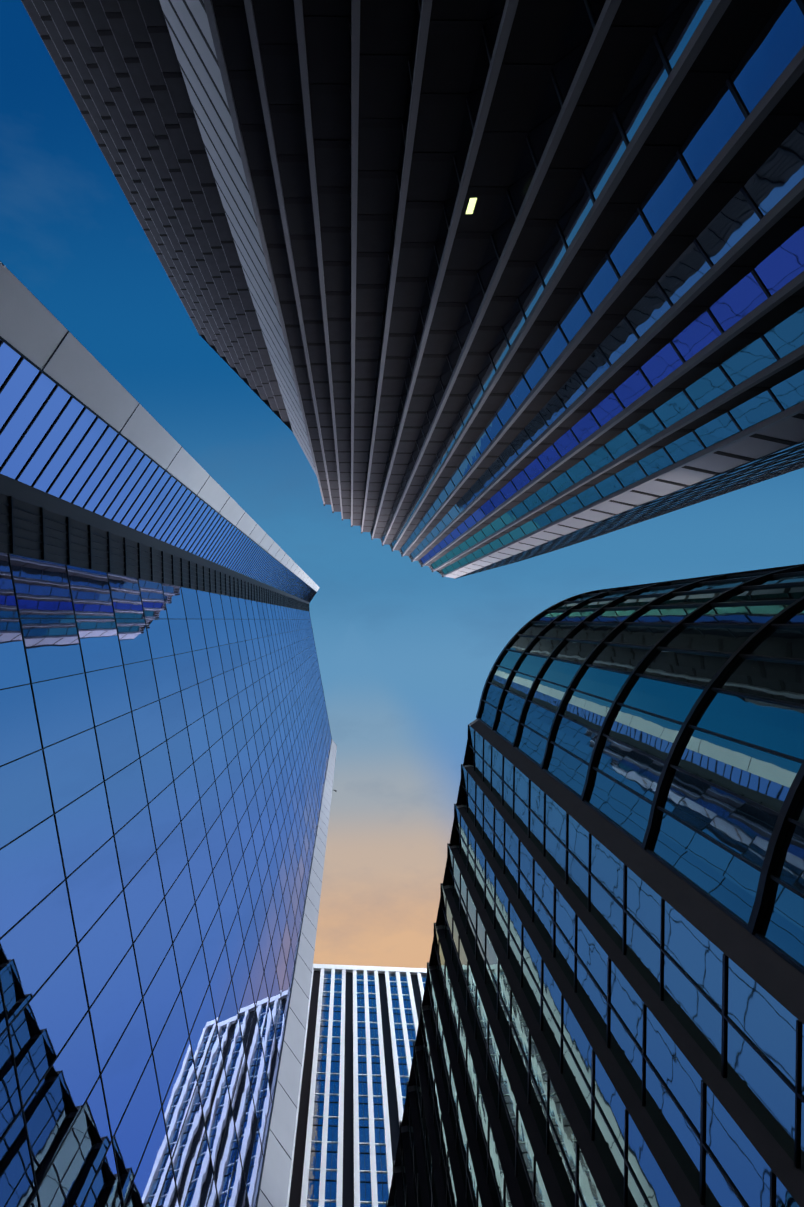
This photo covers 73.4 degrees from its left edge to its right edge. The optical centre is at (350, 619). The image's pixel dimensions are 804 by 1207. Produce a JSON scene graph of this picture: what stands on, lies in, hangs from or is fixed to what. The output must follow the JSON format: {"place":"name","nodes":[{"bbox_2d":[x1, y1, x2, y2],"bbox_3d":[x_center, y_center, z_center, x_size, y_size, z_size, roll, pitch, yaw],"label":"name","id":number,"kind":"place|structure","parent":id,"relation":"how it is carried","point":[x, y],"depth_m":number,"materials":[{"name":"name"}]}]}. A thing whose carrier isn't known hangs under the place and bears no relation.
{"place":"outdoors","nodes":[
{"label":"outdoors","id":0,"kind":"place"},
{"bbox_2d":[0,261,336,1206],"bbox_3d":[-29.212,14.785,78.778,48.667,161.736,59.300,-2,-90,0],"label":"skyscraper","id":1,"kind":"structure","parent":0,"point":[168,747],"depth_m":25.64,"materials":[{"name":"blue glass"}]},
{"bbox_2d":[286,964,426,1206],"bbox_3d":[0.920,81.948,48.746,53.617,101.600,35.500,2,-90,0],"label":"striped tower","id":2,"kind":"structure","parent":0,"point":[362,1023],"depth_m":74.77,"materials":[{"name":"white"}]},
{"bbox_2d":[0,0,803,967],"label":"sky","id":3,"kind":"structure","parent":0,"point":[407,652],"materials":[{"name":"blue"}]},
{"bbox_2d":[21,0,803,578],"bbox_3d":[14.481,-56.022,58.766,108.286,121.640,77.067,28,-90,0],"label":"finned tower","id":4,"kind":"structure","parent":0,"point":[583,322],"depth_m":27.16,"materials":[{"name":"black metal"}]},
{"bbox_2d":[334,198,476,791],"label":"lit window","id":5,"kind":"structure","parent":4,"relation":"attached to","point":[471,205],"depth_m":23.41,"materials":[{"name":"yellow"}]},
{"bbox_2d":[386,564,803,1206],"bbox_3d":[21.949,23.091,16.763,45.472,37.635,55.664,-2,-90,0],"label":"curved glass building","id":6,"kind":"structure","parent":0,"point":[612,1010],"depth_m":16.34,"materials":[{"name":"dark metal"},{"name":"teal glass"},{"name":"glass"}]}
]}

